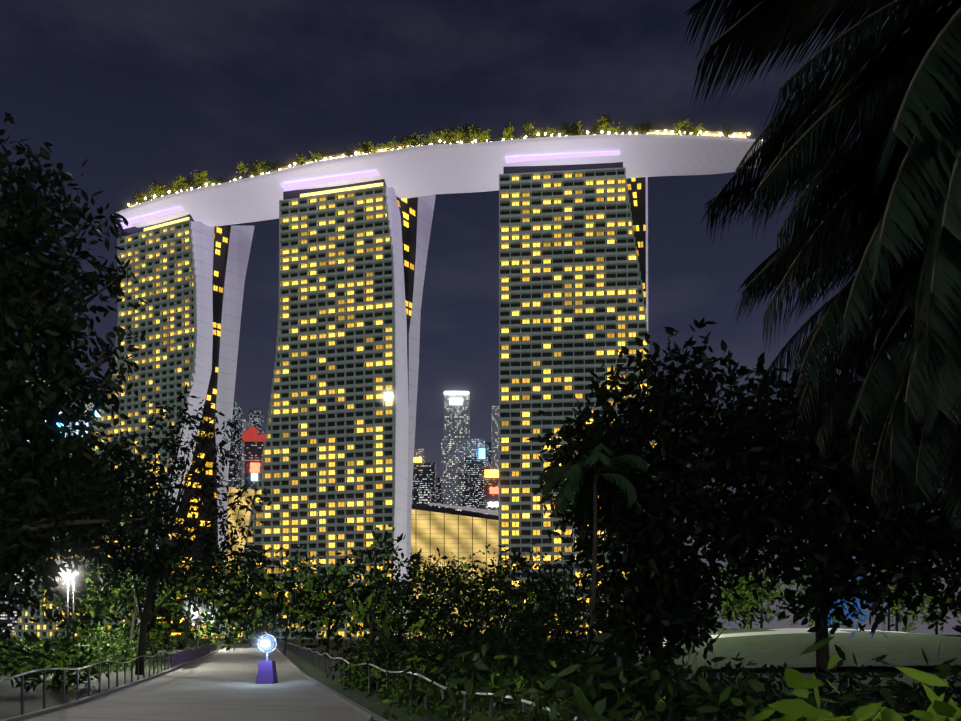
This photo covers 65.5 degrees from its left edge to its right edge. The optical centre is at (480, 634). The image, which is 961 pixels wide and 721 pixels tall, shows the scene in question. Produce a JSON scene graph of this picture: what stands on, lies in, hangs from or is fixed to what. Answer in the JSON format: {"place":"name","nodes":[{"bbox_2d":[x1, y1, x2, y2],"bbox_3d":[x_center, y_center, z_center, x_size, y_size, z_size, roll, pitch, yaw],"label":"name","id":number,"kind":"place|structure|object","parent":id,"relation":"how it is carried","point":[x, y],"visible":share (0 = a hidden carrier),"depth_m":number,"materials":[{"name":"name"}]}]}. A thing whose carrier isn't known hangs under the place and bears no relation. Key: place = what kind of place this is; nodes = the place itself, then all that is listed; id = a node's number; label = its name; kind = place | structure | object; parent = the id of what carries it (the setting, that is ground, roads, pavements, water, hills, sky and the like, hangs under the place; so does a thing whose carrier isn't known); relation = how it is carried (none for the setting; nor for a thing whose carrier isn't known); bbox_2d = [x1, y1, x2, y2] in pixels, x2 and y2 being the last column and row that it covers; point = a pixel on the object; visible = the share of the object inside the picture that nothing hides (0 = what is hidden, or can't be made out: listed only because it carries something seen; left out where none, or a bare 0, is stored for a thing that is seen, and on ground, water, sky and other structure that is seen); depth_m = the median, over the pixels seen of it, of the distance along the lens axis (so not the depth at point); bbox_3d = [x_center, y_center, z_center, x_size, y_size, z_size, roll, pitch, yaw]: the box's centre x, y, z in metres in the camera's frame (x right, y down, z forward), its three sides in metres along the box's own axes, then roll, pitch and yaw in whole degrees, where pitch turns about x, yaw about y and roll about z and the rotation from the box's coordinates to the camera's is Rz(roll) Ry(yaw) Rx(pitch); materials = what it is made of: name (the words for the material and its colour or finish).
{"place":"outdoors","nodes":[
{"label":"outdoors","id":0,"kind":"place"},
{"bbox_2d":[27,412,87,440],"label":"lights","id":1,"kind":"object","parent":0,"point":[77,423],"depth_m":993.91,"materials":[{"name":"blue"}]},
{"bbox_2d":[0,644,428,720],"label":"garden path","id":2,"kind":"structure","parent":0,"point":[219,685],"depth_m":23.60,"materials":[{"name":"concrete"}]},
{"bbox_2d":[256,634,277,683],"bbox_3d":[-8.838,1.008,30.968,0.796,2.057,0.796,0,0,-1],"label":"globe light pedestal","id":3,"kind":"object","parent":2,"relation":"on","point":[267,673],"visible":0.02,"depth_m":30.69,"materials":[{"name":"purple"}]},
{"bbox_2d":[258,640,265,646],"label":"globe glare","id":4,"kind":"object","parent":3,"relation":"attached to","point":[261,643],"visible":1,"depth_m":30.17,"materials":[{"name":"white"}]},
{"bbox_2d":[444,391,469,437],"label":"skyscraper","id":5,"kind":"structure","parent":0,"point":[456,414],"depth_m":1499.09,"materials":[{"name":"grey glass"}]},
{"bbox_2d":[0,635,960,720],"bbox_3d":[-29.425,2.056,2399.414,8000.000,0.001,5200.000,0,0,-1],"label":"ground","id":6,"kind":"structure","parent":0,"point":[10,701],"depth_m":34.84,"materials":[{"name":"green plant"}]},
{"bbox_2d":[0,451,72,634],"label":"low city row","id":7,"kind":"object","parent":6,"relation":"on","point":[11,622],"depth_m":942.37,"materials":[{"name":"grey"}]},
{"bbox_2d":[60,389,80,411],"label":"city block","id":8,"kind":"structure","parent":6,"relation":"on","point":[73,403],"depth_m":1395.13,"materials":[{"name":"grey"}]},
{"bbox_2d":[67,570,77,657],"bbox_3d":[-23.781,-0.824,43.376,0.819,5.720,0.840,0,0,-1],"label":"street lamp","id":9,"kind":"object","parent":6,"relation":"on","point":[73,574],"visible":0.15,"depth_m":43.34,"materials":[{"name":"grey metal"}]},
{"bbox_2d":[58,566,70,579],"bbox_3d":[-23.773,-3.514,42.776,3.200,3.200,0.001,0,0,-1],"label":"street lamp light","id":10,"kind":"object","parent":9,"relation":"attached to","point":[66,574],"visible":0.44,"depth_m":42.78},
{"bbox_2d":[0,619,180,691],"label":"bank shrubs","id":11,"kind":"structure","parent":6,"relation":"on","point":[119,641],"depth_m":38.84,"materials":[{"name":"green plant"}]},
{"bbox_2d":[85,415,96,433],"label":"city block","id":12,"kind":"structure","parent":6,"relation":"on","point":[93,420],"depth_m":1191.98,"materials":[{"name":"grey"}]},
{"bbox_2d":[83,396,99,414],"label":"city block","id":13,"kind":"structure","parent":6,"relation":"on","point":[89,406],"depth_m":1539.71,"materials":[{"name":"grey"}]},
{"bbox_2d":[0,112,199,687],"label":"tree","id":14,"kind":"object","parent":6,"relation":"on","point":[62,508],"visible":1,"depth_m":16.33,"materials":[{"name":"green plant"}]},
{"bbox_2d":[0,640,225,714],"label":"railing","id":15,"kind":"object","parent":6,"relation":"on","point":[179,657],"visible":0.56,"depth_m":29.38,"materials":[{"name":"grey metal"}]},
{"bbox_2d":[12,206,254,638],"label":"hotel tower","id":16,"kind":"structure","parent":6,"relation":"on","point":[188,282],"depth_m":348.62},
{"bbox_2d":[79,383,280,674],"bbox_3d":[-15.503,-5.329,37.393,11.391,14.762,5.649,0,0,12],"label":"tree","id":17,"kind":"object","parent":6,"relation":"on","point":[144,615],"visible":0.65,"depth_m":37.12,"materials":[{"name":"green plant"}]},
{"bbox_2d":[193,611,196,646],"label":"street lamp","id":18,"kind":"object","parent":6,"relation":"on","point":[195,630],"visible":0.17,"depth_m":89.30,"materials":[{"name":"grey metal"}]},
{"bbox_2d":[201,487,254,638],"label":"building","id":19,"kind":"structure","parent":6,"relation":"on","point":[238,514],"depth_m":393.47,"materials":[{"name":"yellow"}]},
{"bbox_2d":[228,402,241,487],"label":"city block","id":20,"kind":"structure","parent":6,"relation":"on","point":[237,414],"depth_m":1497.44,"materials":[{"name":"grey"}]},
{"bbox_2d":[242,419,249,486],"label":"skyscraper","id":21,"kind":"structure","parent":6,"relation":"on","point":[245,425],"depth_m":1693.06,"materials":[{"name":"grey"}]},
{"bbox_2d":[118,557,386,660],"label":"tree trunks","id":22,"kind":"object","parent":6,"relation":"on","point":[187,629],"visible":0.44,"depth_m":60.44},
{"bbox_2d":[72,540,415,634],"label":"trees","id":23,"kind":"object","parent":22,"relation":"attached to","point":[180,608],"visible":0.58,"depth_m":58.08,"materials":[{"name":"green plant"}]},
{"bbox_2d":[242,426,264,489],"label":"skyscraper","id":24,"kind":"structure","parent":6,"relation":"on","point":[253,441],"depth_m":1244.85,"materials":[{"name":"grey"}]},
{"bbox_2d":[249,409,263,434],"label":"skyscraper","id":25,"kind":"structure","parent":6,"relation":"on","point":[256,418],"depth_m":1842.91,"materials":[{"name":"grey glass"}]},
{"bbox_2d":[30,523,590,658],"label":"tree foliage","id":26,"kind":"object","parent":6,"relation":"on","point":[242,611],"visible":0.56,"depth_m":66.29,"materials":[{"name":"green plant"}]},
{"bbox_2d":[226,170,435,638],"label":"hotel tower","id":27,"kind":"structure","parent":6,"relation":"on","point":[335,475],"depth_m":320.41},
{"bbox_2d":[116,113,783,227],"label":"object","id":28,"kind":"structure","parent":27,"relation":"on","point":[410,168],"depth_m":306.59,"materials":[{"name":"grey concrete"}]},
{"bbox_2d":[415,449,424,462],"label":"skyscraper","id":29,"kind":"structure","parent":6,"relation":"on","point":[419,452],"depth_m":1748.00,"materials":[{"name":"grey"}]},
{"bbox_2d":[413,457,435,505],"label":"skyscraper","id":30,"kind":"structure","parent":6,"relation":"on","point":[424,474],"depth_m":1298.44,"materials":[{"name":"grey glass"}]},
{"bbox_2d":[419,487,431,505],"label":"city block","id":31,"kind":"structure","parent":6,"relation":"on","point":[425,494],"depth_m":1178.61,"materials":[{"name":"grey glass"}]},
{"bbox_2d":[277,640,577,720],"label":"railing","id":32,"kind":"object","parent":6,"relation":"on","point":[464,693],"visible":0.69,"depth_m":22.49,"materials":[{"name":"grey metal"}]},
{"bbox_2d":[436,477,440,497],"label":"skyscraper","id":33,"kind":"structure","parent":6,"relation":"on","point":[438,487],"depth_m":1648.57,"materials":[{"name":"grey glass"}]},
{"bbox_2d":[433,498,443,505],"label":"building","id":34,"kind":"structure","parent":6,"relation":"on","point":[439,500],"depth_m":1268.81,"materials":[{"name":"grey"}]},
{"bbox_2d":[408,503,498,638],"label":"building","id":35,"kind":"structure","parent":6,"relation":"on","point":[458,534],"depth_m":344.45,"materials":[{"name":"yellow"}]},
{"bbox_2d":[426,506,498,515],"bbox_3d":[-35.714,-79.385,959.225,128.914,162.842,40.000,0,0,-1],"label":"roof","id":36,"kind":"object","parent":6,"relation":"on","point":[489,508],"visible":0.04,"depth_m":939.59,"materials":[{"name":"grey concrete"}]},
{"bbox_2d":[441,438,484,505],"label":"skyscraper","id":37,"kind":"structure","parent":6,"relation":"on","point":[455,452],"depth_m":1474.10,"materials":[{"name":"grey glass"}]},
{"bbox_2d":[465,456,478,505],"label":"skyscraper","id":38,"kind":"structure","parent":6,"relation":"on","point":[471,480],"depth_m":1454.49,"materials":[{"name":"grey glass"}]},
{"bbox_2d":[478,448,485,505],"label":"skyscraper","id":39,"kind":"structure","parent":6,"relation":"on","point":[481,464],"depth_m":1439.70,"materials":[{"name":"grey glass"}]},
{"bbox_2d":[486,442,490,469],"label":"skyscraper","id":40,"kind":"structure","parent":6,"relation":"on","point":[488,455],"depth_m":1799.97,"materials":[{"name":"grey glass"}]},
{"bbox_2d":[484,470,498,505],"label":"city sign block","id":41,"kind":"structure","parent":6,"relation":"on","point":[491,488],"depth_m":1379.82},
{"bbox_2d":[488,501,498,506],"bbox_3d":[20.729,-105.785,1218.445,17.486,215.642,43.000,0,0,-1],"label":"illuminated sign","id":42,"kind":"object","parent":6,"relation":"on","point":[493,503],"visible":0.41,"depth_m":1196.97,"materials":[{"name":"grey plastic"}]},
{"bbox_2d":[371,542,616,669],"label":"shrubs","id":43,"kind":"object","parent":6,"relation":"on","point":[530,613],"visible":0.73,"depth_m":39.90,"materials":[{"name":"green plant"}]},
{"bbox_2d":[327,637,673,720],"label":"shrubs","id":44,"kind":"object","parent":6,"relation":"on","point":[477,700],"visible":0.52,"depth_m":18.11,"materials":[{"name":"green plant"}]},
{"bbox_2d":[498,151,661,638],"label":"hotel tower","id":45,"kind":"structure","parent":6,"relation":"on","point":[573,288],"depth_m":304.89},
{"bbox_2d":[539,443,648,670],"bbox_3d":[4.278,-2.445,27.623,3.855,8.981,4.058,0,0,38],"label":"palm tree","id":46,"kind":"object","parent":6,"relation":"on","point":[577,474],"visible":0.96,"depth_m":27.20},
{"bbox_2d":[369,619,834,720],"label":"shrub leaves","id":47,"kind":"object","parent":6,"relation":"on","point":[589,709],"visible":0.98,"depth_m":7.25,"materials":[{"name":"green plant"}]},
{"bbox_2d":[588,517,643,654],"bbox_3d":[9.162,-3.418,49.668,3.750,10.926,4.180,0,0,29],"label":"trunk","id":48,"kind":"object","parent":6,"relation":"on","point":[616,570],"depth_m":49.69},
{"bbox_2d":[325,588,960,720],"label":"shrubs","id":49,"kind":"object","parent":6,"relation":"on","point":[645,693],"visible":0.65,"depth_m":19.04,"materials":[{"name":"green plant"}]},
{"bbox_2d":[527,317,799,679],"bbox_3d":[8.170,-5.578,31.476,12.249,15.228,8.501,0,0,-1],"label":"tree","id":50,"kind":"object","parent":6,"relation":"on","point":[657,594],"visible":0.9,"depth_m":30.35,"materials":[{"name":"green plant"}]},
{"bbox_2d":[531,627,960,669],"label":"lawn mound","id":51,"kind":"object","parent":6,"relation":"on","point":[761,647],"depth_m":49.45,"materials":[{"name":"green plant"}]},
{"bbox_2d":[694,554,960,634],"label":"trees","id":52,"kind":"object","parent":51,"relation":"on","point":[743,605],"depth_m":75.11,"materials":[{"name":"green plant"}]},
{"bbox_2d":[827,558,878,636],"bbox_3d":[23.432,-2.398,48.150,4.092,5.217,3.585,0,0,-1],"label":"blue uplit shrub","id":53,"kind":"object","parent":51,"relation":"on","point":[859,606],"visible":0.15,"depth_m":47.51,"materials":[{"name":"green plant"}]},
{"bbox_2d":[683,0,960,433],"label":"fronds","id":54,"kind":"object","parent":6,"relation":"on","point":[913,58],"visible":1,"depth_m":8.03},
{"bbox_2d":[703,136,960,535],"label":"fronds","id":55,"kind":"object","parent":6,"relation":"on","point":[889,335],"visible":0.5,"depth_m":11.24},
{"bbox_2d":[710,321,960,687],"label":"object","id":56,"kind":"object","parent":6,"relation":"on","point":[908,538],"visible":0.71,"depth_m":27.26,"materials":[{"name":"green plant"}]},
{"bbox_2d":[719,639,960,720],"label":"foreground plant leaves","id":57,"kind":"object","parent":6,"relation":"on","point":[938,709],"visible":1,"depth_m":4.00,"materials":[{"name":"green plant"}]},
{"bbox_2d":[491,406,498,500],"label":"slim tower","id":58,"kind":"structure","parent":0,"point":[495,438],"depth_m":1600.14,"materials":[{"name":"grey glass"}]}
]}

